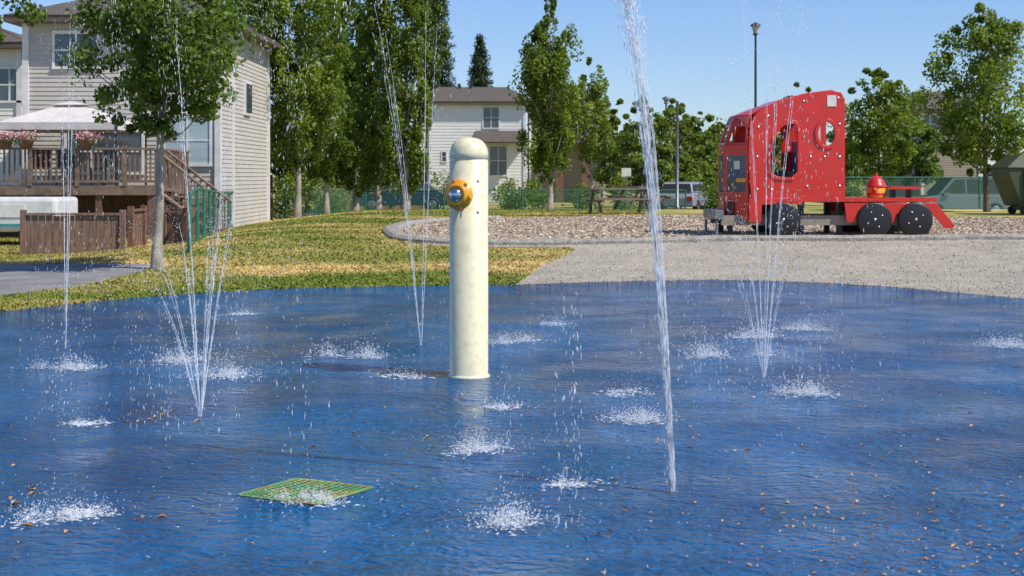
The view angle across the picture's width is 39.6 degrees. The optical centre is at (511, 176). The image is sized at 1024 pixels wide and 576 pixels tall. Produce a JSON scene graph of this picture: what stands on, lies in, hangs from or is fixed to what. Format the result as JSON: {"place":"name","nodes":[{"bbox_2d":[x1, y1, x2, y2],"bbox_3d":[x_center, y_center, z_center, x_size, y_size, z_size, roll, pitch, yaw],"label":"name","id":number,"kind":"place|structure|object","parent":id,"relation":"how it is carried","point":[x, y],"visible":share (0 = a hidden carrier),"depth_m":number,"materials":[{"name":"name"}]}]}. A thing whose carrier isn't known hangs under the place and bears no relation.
{"place":"outdoors","nodes":[
{"label":"outdoors","id":0,"kind":"place"},
{"bbox_2d":[33,147,49,169],"bbox_3d":[-11.704,-0.245,35.210,0.520,0.950,0.520,0,0,-16],"label":"patio chair","id":1,"kind":"object","parent":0,"point":[43,159],"visible":0.34,"depth_m":35.41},
{"bbox_2d":[280,211,343,215],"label":"road","id":2,"kind":"structure","parent":0,"point":[310,213],"depth_m":66.72,"materials":[{"name":"grey asphalt"}]},
{"bbox_2d":[359,181,446,209],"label":"parked car","id":3,"kind":"object","parent":2,"relation":"on","point":[435,201],"visible":0.59,"depth_m":65.14,"materials":[{"name":"paint"}]},
{"bbox_2d":[0,177,1023,310],"bbox_3d":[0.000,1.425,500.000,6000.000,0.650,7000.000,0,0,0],"label":"grass ground","id":4,"kind":"structure","parent":0,"point":[814,207],"depth_m":24.32,"materials":[{"name":"green plant"}]},
{"bbox_2d":[0,49,15,184],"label":"walls","id":5,"kind":"structure","parent":4,"relation":"on","point":[7,58],"depth_m":44.99,"materials":[{"name":"white"}]},
{"bbox_2d":[0,66,21,102],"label":"window","id":6,"kind":"structure","parent":5,"relation":"attached to","point":[7,84],"depth_m":44.97,"materials":[{"name":"clear glass"}]},
{"bbox_2d":[0,28,21,48],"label":"roof","id":7,"kind":"structure","parent":5,"relation":"on","point":[12,40],"depth_m":44.81,"materials":[{"name":"brown"}]},
{"bbox_2d":[16,49,21,184],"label":"corner trim","id":8,"kind":"structure","parent":5,"relation":"attached to","point":[19,81],"depth_m":44.92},
{"bbox_2d":[0,0,47,45],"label":"shade tree","id":9,"kind":"object","parent":4,"relation":"on","point":[33,10],"visible":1,"depth_m":24.68,"materials":[{"name":"green plant"}]},
{"bbox_2d":[0,197,77,239],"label":"white camper trailer","id":10,"kind":"object","parent":4,"relation":"on","point":[11,208],"visible":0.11,"depth_m":30.60,"materials":[{"name":"metal"}]},
{"bbox_2d":[20,210,125,254],"bbox_3d":[-8.392,1.120,27.200,1.998,0.960,0.110,0,0,0],"label":"wooden fence","id":11,"kind":"object","parent":4,"relation":"on","point":[32,233],"visible":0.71,"depth_m":27.19,"materials":[{"name":"brown wood"}]},
{"bbox_2d":[0,263,149,295],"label":"footpath","id":12,"kind":"structure","parent":4,"relation":"on","point":[17,278],"depth_m":21.52,"materials":[{"name":"concrete"}]},
{"bbox_2d":[0,145,232,237],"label":"raised deck","id":13,"kind":"structure","parent":4,"relation":"on","point":[104,198],"depth_m":34.03,"materials":[{"name":"brown wood"}]},
{"bbox_2d":[6,128,47,147],"bbox_3d":[-11.550,-0.919,33.873,0.945,0.464,0.594,0,0,-13],"label":"flower pot","id":14,"kind":"object","parent":13,"relation":"on","point":[25,142],"visible":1,"depth_m":33.80,"materials":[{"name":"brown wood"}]},
{"bbox_2d":[48,147,74,185],"bbox_3d":[-11.135,-0.245,35.210,0.520,0.950,0.520,0,0,3],"label":"patio chair","id":15,"kind":"object","parent":13,"relation":"on","point":[59,160],"visible":0.51,"depth_m":35.41,"materials":[{"name":"black metal"}]},
{"bbox_2d":[0,101,146,185],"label":"garden canopy","id":16,"kind":"object","parent":13,"relation":"on","point":[77,114],"visible":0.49,"depth_m":34.98,"materials":[{"name":"fabric"}]},
{"bbox_2d":[58,130,110,147],"bbox_3d":[-10.200,-0.912,33.891,1.249,0.450,0.530,0,0,0],"label":"flower pot","id":17,"kind":"object","parent":13,"relation":"on","point":[85,142],"visible":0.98,"depth_m":33.81,"materials":[{"name":"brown wood"}]},
{"bbox_2d":[89,147,119,185],"bbox_3d":[-10.081,-0.245,35.209,0.520,0.950,0.520,0,0,23],"label":"patio chair","id":18,"kind":"object","parent":13,"relation":"on","point":[106,159],"visible":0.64,"depth_m":35.38,"materials":[{"name":"black metal"}]},
{"bbox_2d":[127,205,146,246],"bbox_3d":[-7.482,1.095,28.400,0.110,1.010,0.901,0,0,3],"label":"wooden fence","id":19,"kind":"object","parent":4,"relation":"on","point":[136,222],"visible":0.72,"depth_m":28.32,"materials":[{"name":"brown wood"}]},
{"bbox_2d":[29,24,266,228],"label":"walls","id":20,"kind":"structure","parent":4,"relation":"on","point":[248,208],"depth_m":38.52,"materials":[{"name":"beige"}]},
{"bbox_2d":[52,30,99,68],"bbox_3d":[-11.637,-3.378,37.970,1.270,1.031,0.100,0,0,0],"label":"window","id":21,"kind":"structure","parent":20,"relation":"attached to","point":[64,42],"depth_m":37.97,"materials":[{"name":"clear glass"}]},
{"bbox_2d":[64,133,144,174],"bbox_3d":[-10.887,-0.673,37.970,2.140,1.261,0.100,0,0,0],"label":"window","id":22,"kind":"structure","parent":20,"relation":"attached to","point":[135,140],"depth_m":37.97,"materials":[{"name":"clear glass"}]},
{"bbox_2d":[2,0,283,49],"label":"roof","id":23,"kind":"structure","parent":20,"relation":"on","point":[56,14],"depth_m":38.15,"materials":[{"name":"grey"}]},
{"bbox_2d":[22,23,269,226],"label":"corner trim","id":24,"kind":"structure","parent":20,"relation":"attached to","point":[25,98],"depth_m":37.92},
{"bbox_2d":[164,114,212,165],"bbox_3d":[-8.671,-0.970,37.970,1.340,1.411,0.100,0,0,0],"label":"window","id":25,"kind":"structure","parent":20,"relation":"attached to","point":[195,139],"depth_m":37.97,"materials":[{"name":"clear glass"}]},
{"bbox_2d":[232,37,251,226],"bbox_3d":[-7.801,-1.200,41.150,0.100,5.400,2.700,0,0,0],"label":"side window and downpipe","id":26,"kind":"structure","parent":20,"relation":"attached to","point":[247,101],"depth_m":39.88,"materials":[{"name":"white glass"}]},
{"bbox_2d":[58,0,281,269],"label":"shade tree","id":27,"kind":"object","parent":4,"relation":"on","point":[145,76],"visible":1,"depth_m":21.64,"materials":[{"name":"green plant"}]},
{"bbox_2d":[163,208,186,244],"bbox_3d":[-6.432,1.100,27.150,0.536,1.000,0.110,0,0,13],"label":"wooden fence","id":28,"kind":"object","parent":4,"relation":"on","point":[170,229],"visible":0.53,"depth_m":27.14,"materials":[{"name":"brown wood"}]},
{"bbox_2d":[184,197,212,235],"bbox_3d":[-7.609,1.070,35.000,0.110,1.060,8.168,0,0,-7],"label":"wooden fence","id":29,"kind":"object","parent":4,"relation":"on","point":[193,215],"visible":0.15,"depth_m":33.94,"materials":[{"name":"brown wood"}]},
{"bbox_2d":[187,187,233,251],"bbox_3d":[-7.536,0.956,38.684,0.510,1.509,28.879,0,0,-7],"label":"chain link fence","id":30,"kind":"object","parent":4,"relation":"on","point":[196,190],"visible":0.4,"depth_m":29.02,"materials":[{"name":"green metal"}]},
{"bbox_2d":[222,0,303,89],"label":"deciduous tree","id":31,"kind":"object","parent":4,"relation":"on","point":[255,6],"visible":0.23,"depth_m":46.11,"materials":[{"name":"green plant"}]},
{"bbox_2d":[270,171,307,218],"bbox_3d":[-9.484,0.596,58.011,2.316,2.571,1.762,0,0,-13],"label":"shrub","id":32,"kind":"object","parent":4,"relation":"on","point":[277,208],"visible":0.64,"depth_m":57.80,"materials":[{"name":"green plant"}]},
{"bbox_2d":[270,100,308,213],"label":"deciduous tree","id":33,"kind":"object","parent":4,"relation":"on","point":[280,170],"visible":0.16,"depth_m":65.64,"materials":[{"name":"green plant"}]},
{"bbox_2d":[261,0,350,217],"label":"deciduous tree","id":34,"kind":"object","parent":4,"relation":"on","point":[302,135],"visible":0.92,"depth_m":46.56,"materials":[{"name":"green plant"}]},
{"bbox_2d":[274,169,343,215],"bbox_3d":[-8.792,0.697,60.062,3.628,2.362,1.744,0,0,0],"label":"shrub","id":35,"kind":"object","parent":4,"relation":"on","point":[313,195],"visible":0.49,"depth_m":60.02,"materials":[{"name":"green plant"}]},
{"bbox_2d":[289,0,364,213],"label":"deciduous tree","id":36,"kind":"object","parent":4,"relation":"on","point":[339,149],"visible":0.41,"depth_m":49.81,"materials":[{"name":"green plant"}]},
{"bbox_2d":[305,174,362,213],"bbox_3d":[-7.571,0.741,60.428,2.141,2.272,1.988,0,0,-35],"label":"shrub","id":37,"kind":"object","parent":4,"relation":"on","point":[335,209],"visible":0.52,"depth_m":60.28,"materials":[{"name":"green plant"}]},
{"bbox_2d":[320,0,380,210],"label":"poplar tree","id":38,"kind":"object","parent":4,"relation":"on","point":[352,184],"visible":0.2,"depth_m":53.69,"materials":[{"name":"green plant"}]},
{"bbox_2d":[348,0,404,209],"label":"poplar tree","id":39,"kind":"object","parent":4,"relation":"on","point":[372,161],"visible":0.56,"depth_m":51.68,"materials":[{"name":"green plant"}]},
{"bbox_2d":[329,184,424,209],"bbox_3d":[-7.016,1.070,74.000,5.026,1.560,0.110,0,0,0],"label":"shrub","id":40,"kind":"object","parent":4,"relation":"on","point":[395,206],"visible":0.06,"depth_m":73.99,"materials":[{"name":"green plant"}]},
{"bbox_2d":[373,0,434,208],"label":"poplar tree","id":41,"kind":"object","parent":4,"relation":"on","point":[409,58],"visible":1,"depth_m":49.70,"materials":[{"name":"green plant"}]},
{"bbox_2d":[402,0,450,208],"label":"poplar tree","id":42,"kind":"object","parent":4,"relation":"on","point":[432,65],"visible":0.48,"depth_m":69.79,"materials":[{"name":"green plant"}]},
{"bbox_2d":[411,0,457,176],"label":"conifer tree","id":43,"kind":"object","parent":4,"relation":"on","point":[446,81],"visible":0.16,"depth_m":111.51,"materials":[{"name":"green plant"}]},
{"bbox_2d":[419,104,522,202],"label":"walls","id":44,"kind":"structure","parent":4,"relation":"on","point":[452,123],"depth_m":93.99,"materials":[{"name":"white"}]},
{"bbox_2d":[430,87,527,109],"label":"roof","id":45,"kind":"structure","parent":44,"relation":"on","point":[473,95],"depth_m":95.50,"materials":[{"name":"grey"}]},
{"bbox_2d":[482,106,499,128],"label":"window","id":46,"kind":"structure","parent":44,"relation":"attached to","point":[490,117],"depth_m":93.97,"materials":[{"name":"clear glass"}]},
{"bbox_2d":[489,145,507,175],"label":"window","id":47,"kind":"structure","parent":44,"relation":"attached to","point":[498,160],"depth_m":93.97,"materials":[{"name":"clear glass"}]},
{"bbox_2d":[466,33,493,86],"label":"conifer tree","id":48,"kind":"object","parent":4,"relation":"on","point":[479,77],"visible":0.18,"depth_m":111.70,"materials":[{"name":"green plant"}]},
{"bbox_2d":[284,189,685,218],"bbox_3d":[-1.083,1.150,57.690,16.220,1.335,2.481,0,0,-11],"label":"chain link fence","id":49,"kind":"object","parent":4,"relation":"on","point":[576,190],"visible":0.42,"depth_m":57.99,"materials":[{"name":"green"}]},
{"bbox_2d":[475,131,526,193],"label":"porch","id":50,"kind":"object","parent":4,"relation":"on","point":[497,136],"visible":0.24,"depth_m":93.14,"materials":[{"name":"brown"}]},
{"bbox_2d":[490,173,528,208],"bbox_3d":[-0.076,0.834,60.562,1.723,2.082,1.908,0,0,0],"label":"shrub","id":51,"kind":"object","parent":4,"relation":"on","point":[509,201],"visible":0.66,"depth_m":60.41,"materials":[{"name":"green plant"}]},
{"bbox_2d":[0,280,1023,575],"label":"splash pad","id":52,"kind":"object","parent":4,"relation":"on","point":[196,476],"visible":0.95,"depth_m":8.22,"materials":[{"name":"blue rubber"}]},
{"bbox_2d":[20,0,93,347],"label":"water fountain","id":53,"kind":"object","parent":52,"relation":"on","point":[63,188],"visible":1,"depth_m":12.34,"materials":[{"name":"white"}]},
{"bbox_2d":[2,472,150,529],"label":"water splash","id":54,"kind":"object","parent":52,"relation":"on","point":[73,517],"visible":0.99,"depth_m":6.20,"materials":[{"name":"white liquid"}]},
{"bbox_2d":[5,314,232,370],"bbox_3d":[-3.267,1.280,10.823,2.840,0.433,2.099,0,0,0],"label":"water splash","id":55,"kind":"object","parent":52,"relation":"on","point":[73,366],"visible":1,"depth_m":11.02,"materials":[{"name":"white"}]},
{"bbox_2d":[23,0,329,425],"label":"water fountain","id":56,"kind":"object","parent":52,"relation":"on","point":[205,359],"visible":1,"depth_m":8.86,"materials":[{"name":"white"}]},
{"bbox_2d":[117,336,262,368],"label":"water splash","id":57,"kind":"object","parent":52,"relation":"on","point":[181,359],"visible":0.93,"depth_m":11.46,"materials":[{"name":"white liquid"}]},
{"bbox_2d":[52,348,424,390],"bbox_3d":[-1.731,1.308,10.910,3.433,0.378,2.332,0,0,-19],"label":"water splash","id":58,"kind":"object","parent":52,"relation":"on","point":[224,374],"visible":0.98,"depth_m":10.57,"materials":[{"name":"white"}]},
{"bbox_2d":[237,478,373,504],"bbox_3d":[-0.973,1.487,6.723,0.494,0.006,0.436,0,0,26],"label":"drain grate","id":59,"kind":"object","parent":52,"relation":"on","point":[278,489],"visible":0.98,"depth_m":6.73,"materials":[{"name":"metal"}]},
{"bbox_2d":[154,454,457,537],"bbox_3d":[-0.725,1.378,6.756,2.196,0.231,1.329,0,0,-41],"label":"water splash","id":60,"kind":"object","parent":52,"relation":"on","point":[305,497],"visible":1,"depth_m":6.52,"materials":[{"name":"white liquid"}]},
{"bbox_2d":[196,1,468,344],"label":"water fountain","id":61,"kind":"object","parent":52,"relation":"on","point":[406,213],"visible":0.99,"depth_m":12.56,"materials":[{"name":"white"}]},
{"bbox_2d":[204,324,519,359],"bbox_3d":[-1.053,1.192,11.415,3.679,0.607,3.018,0,0,-8],"label":"water splash","id":62,"kind":"object","parent":52,"relation":"on","point":[362,355],"visible":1,"depth_m":11.75,"materials":[{"name":"white liquid"}]},
{"bbox_2d":[444,137,489,378],"bbox_3d":[-0.354,0.604,10.569,0.314,1.792,0.415,0,0,40],"label":"splash pad hydrant post","id":63,"kind":"object","parent":52,"relation":"on","point":[466,193],"visible":1,"depth_m":10.48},
{"bbox_2d":[175,453,796,552],"bbox_3d":[-0.242,1.331,5.896,2.794,0.326,1.314,0,0,-30],"label":"water splash","id":64,"kind":"object","parent":52,"relation":"on","point":[500,520],"visible":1,"depth_m":6.10,"materials":[{"name":"white"}]},
{"bbox_2d":[373,403,612,468],"bbox_3d":[0.032,1.363,7.639,1.439,0.264,1.827,0,0,-37],"label":"water splash","id":65,"kind":"object","parent":52,"relation":"on","point":[479,447],"visible":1,"depth_m":7.73,"materials":[{"name":"white liquid"}]},
{"bbox_2d":[324,0,674,492],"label":"water jet","id":66,"kind":"object","parent":52,"relation":"on","point":[665,350],"visible":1,"depth_m":6.72,"materials":[{"name":"white"}]},
{"bbox_2d":[8,1,994,569],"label":"falling water drops","id":67,"kind":"object","parent":52,"relation":"on","point":[436,379],"visible":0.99,"depth_m":9.31,"materials":[{"name":"white"}]},
{"bbox_2d":[3,279,1023,575],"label":"leaf litter","id":68,"kind":"object","parent":52,"relation":"on","point":[31,489],"visible":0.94,"depth_m":7.02,"materials":[{"name":"plant"}]},
{"bbox_2d":[530,442,624,493],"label":"water splash","id":69,"kind":"object","parent":52,"relation":"on","point":[559,483],"visible":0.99,"depth_m":6.88,"materials":[{"name":"white liquid"}]},
{"bbox_2d":[550,319,815,369],"bbox_3d":[1.882,1.151,11.898,3.322,0.694,2.688,0,0,0],"label":"water splash","id":70,"kind":"object","parent":52,"relation":"on","point":[706,353],"visible":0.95,"depth_m":11.77,"materials":[{"name":"white"}]},
{"bbox_2d":[608,311,860,342],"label":"water splash","id":71,"kind":"object","parent":52,"relation":"on","point":[745,334],"visible":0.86,"depth_m":13.17,"materials":[{"name":"white"}]},
{"bbox_2d":[631,0,923,381],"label":"water fountain","id":72,"kind":"object","parent":52,"relation":"on","point":[777,244],"visible":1,"depth_m":10.56,"materials":[{"name":"white"}]},
{"bbox_2d":[685,323,907,404],"bbox_3d":[1.001,1.235,9.621,4.064,0.520,1.965,0,0,0],"label":"water splash","id":73,"kind":"object","parent":52,"relation":"on","point":[812,391],"visible":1,"depth_m":9.73,"materials":[{"name":"white"}]},
{"bbox_2d":[510,175,559,208],"bbox_3d":[0.945,0.767,60.080,2.237,2.177,1.715,0,0,-21],"label":"shrub","id":74,"kind":"object","parent":4,"relation":"on","point":[535,197],"visible":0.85,"depth_m":59.84,"materials":[{"name":"green plant"}]},
{"bbox_2d":[507,0,584,208],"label":"poplar tree","id":75,"kind":"object","parent":4,"relation":"on","point":[544,82],"visible":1,"depth_m":51.72,"materials":[{"name":"green plant"}]},
{"bbox_2d":[531,108,602,201],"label":"walls","id":76,"kind":"structure","parent":4,"relation":"on","point":[572,176],"depth_m":96.99,"materials":[{"name":"beige"}]},
{"bbox_2d":[560,181,606,208],"bbox_3d":[3.248,1.021,61.004,1.732,1.694,1.984,0,0,44],"label":"shrub","id":77,"kind":"object","parent":4,"relation":"on","point":[583,204],"visible":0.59,"depth_m":60.77,"materials":[{"name":"green plant"}]},
{"bbox_2d":[556,133,620,202],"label":"house","id":78,"kind":"structure","parent":4,"relation":"on","point":[560,181],"depth_m":94.20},
{"bbox_2d":[571,57,615,208],"bbox_3d":[3.336,-1.616,59.793,2.033,6.849,2.084,0,0,0],"label":"poplar tree","id":79,"kind":"object","parent":4,"relation":"on","point":[591,147],"visible":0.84,"depth_m":59.69,"materials":[{"name":"green plant"}]},
{"bbox_2d":[587,98,637,207],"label":"deciduous tree","id":80,"kind":"object","parent":4,"relation":"on","point":[614,121],"visible":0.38,"depth_m":77.86,"materials":[{"name":"green plant"}]},
{"bbox_2d":[580,188,661,214],"bbox_3d":[3.146,0.726,41.317,2.000,0.782,1.700,0,0,-12],"label":"picnic table","id":81,"kind":"object","parent":4,"relation":"on","point":[599,200],"visible":0.84,"depth_m":40.96,"materials":[{"name":"brown wood"}]},
{"bbox_2d":[610,163,638,208],"bbox_3d":[4.929,0.652,61.895,1.383,2.457,1.741,0,0,0],"label":"shrub","id":82,"kind":"object","parent":4,"relation":"on","point":[621,203],"visible":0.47,"depth_m":61.66,"materials":[{"name":"green plant"}]},
{"bbox_2d":[608,95,670,208],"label":"deciduous tree","id":83,"kind":"object","parent":4,"relation":"on","point":[657,132],"visible":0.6,"depth_m":73.74,"materials":[{"name":"green plant"}]},
{"bbox_2d":[606,186,673,209],"bbox_3d":[4.262,0.730,47.576,1.700,0.782,2.000,0,0,-15],"label":"picnic table","id":84,"kind":"object","parent":4,"relation":"on","point":[637,196],"visible":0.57,"depth_m":46.99,"materials":[{"name":"brown wood"}]},
{"bbox_2d":[624,142,692,208],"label":"deciduous tree","id":85,"kind":"object","parent":4,"relation":"on","point":[660,168],"visible":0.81,"depth_m":70.18,"materials":[{"name":"green plant"}]},
{"bbox_2d":[321,117,1023,193],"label":"distant trees","id":86,"kind":"object","parent":4,"relation":"on","point":[861,181],"depth_m":114.63,"materials":[{"name":"green plant"}]},
{"bbox_2d":[652,98,696,206],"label":"deciduous tree","id":87,"kind":"object","parent":4,"relation":"on","point":[670,111],"visible":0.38,"depth_m":79.28,"materials":[{"name":"green plant"}]},
{"bbox_2d":[675,101,679,208],"bbox_3d":[5.576,-0.725,48.000,0.174,3.671,0.174,0,0,0],"label":"metal post","id":88,"kind":"object","parent":4,"relation":"on","point":[677,206],"visible":0.91,"depth_m":47.96,"materials":[{"name":"grey metal"}]},
{"bbox_2d":[657,182,711,208],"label":"parked car","id":89,"kind":"object","parent":4,"relation":"on","point":[692,197],"visible":0.4,"depth_m":66.12,"materials":[{"name":"paint"}]},
{"bbox_2d":[670,146,717,185],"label":"deciduous tree","id":90,"kind":"object","parent":4,"relation":"on","point":[698,168],"visible":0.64,"depth_m":71.46,"materials":[{"name":"green plant"}]},
{"bbox_2d":[663,111,729,180],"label":"deciduous tree","id":91,"kind":"object","parent":4,"relation":"on","point":[703,141],"visible":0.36,"depth_m":75.60,"materials":[{"name":"green plant"}]},
{"bbox_2d":[382,215,1023,244],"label":"playground curb","id":92,"kind":"structure","parent":4,"relation":"on","point":[393,231],"depth_m":25.42,"materials":[{"name":"concrete"}]},
{"bbox_2d":[693,176,717,208],"bbox_3d":[8.881,0.858,62.029,2.017,2.004,1.821,0,0,0],"label":"shrub","id":93,"kind":"object","parent":4,"relation":"on","point":[711,189],"visible":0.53,"depth_m":61.85,"materials":[{"name":"green plant"}]},
{"bbox_2d":[400,214,1023,238],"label":"mulch bed","id":94,"kind":"object","parent":4,"relation":"on","point":[532,237],"visible":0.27,"depth_m":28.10,"materials":[{"name":"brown wood"}]},
{"bbox_2d":[703,90,954,234],"bbox_3d":[5.925,-0.213,26.856,4.444,2.762,1.602,0,0,-2],"label":"playground truck","id":95,"kind":"object","parent":94,"relation":"on","point":[908,214],"visible":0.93,"depth_m":26.15,"materials":[{"name":"red paint"}]},
{"bbox_2d":[750,22,760,107],"bbox_3d":[8.563,-2.119,50.000,0.361,6.613,0.361,0,0,0],"label":"street lamp","id":96,"kind":"object","parent":4,"relation":"on","point":[755,26],"visible":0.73,"depth_m":49.97,"materials":[{"name":"metal"}]},
{"bbox_2d":[845,127,865,186],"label":"deciduous tree","id":97,"kind":"object","parent":4,"relation":"on","point":[850,173],"visible":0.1,"depth_m":83.45,"materials":[{"name":"green plant"}]},
{"bbox_2d":[845,179,866,196],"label":"shrub","id":98,"kind":"object","parent":4,"relation":"on","point":[849,192],"visible":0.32,"depth_m":60.85,"materials":[{"name":"green plant"}]},
{"bbox_2d":[826,67,928,182],"bbox_3d":[15.086,-1.339,57.941,4.118,6.220,3.708,0,0,37],"label":"deciduous tree","id":99,"kind":"object","parent":4,"relation":"on","point":[874,143],"visible":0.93,"depth_m":57.41,"materials":[{"name":"green plant"}]},
{"bbox_2d":[887,119,945,195],"bbox_3d":[18.265,-0.424,64.139,2.594,4.470,3.055,0,0,17],"label":"deciduous tree","id":100,"kind":"object","parent":4,"relation":"on","point":[925,147],"visible":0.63,"depth_m":63.56,"materials":[{"name":"green plant"}]},
{"bbox_2d":[883,112,977,196],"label":"house","id":101,"kind":"structure","parent":4,"relation":"on","point":[946,163],"depth_m":86.00,"materials":[{"name":"beige"}]},
{"bbox_2d":[884,91,988,112],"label":"roof","id":102,"kind":"structure","parent":101,"relation":"on","point":[933,101],"depth_m":87.85,"materials":[{"name":"brown"}]},
{"bbox_2d":[912,176,1008,208],"bbox_3d":[18.843,0.875,60.000,4.220,1.749,1.920,0,0,-3],"label":"parked car","id":103,"kind":"object","parent":4,"relation":"on","point":[955,193],"visible":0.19,"depth_m":59.21,"materials":[{"name":"paint"}]},
{"bbox_2d":[908,2,1023,211],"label":"deciduous tree","id":104,"kind":"object","parent":4,"relation":"on","point":[970,143],"visible":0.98,"depth_m":43.57,"materials":[{"name":"green plant"}]},
{"bbox_2d":[989,155,1023,214],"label":"dumpster","id":105,"kind":"object","parent":4,"relation":"on","point":[1007,172],"visible":1,"depth_m":40.68,"materials":[{"name":"green metal"}]},
{"bbox_2d":[0,0,1023,176],"label":"sky","id":106,"kind":"structure","parent":0,"point":[901,33],"materials":[{"name":"blue"}]},
{"bbox_2d":[414,239,1023,297],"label":"gravel path","id":107,"kind":"structure","parent":0,"point":[714,265],"depth_m":22.71,"materials":[{"name":"grey gravel"}]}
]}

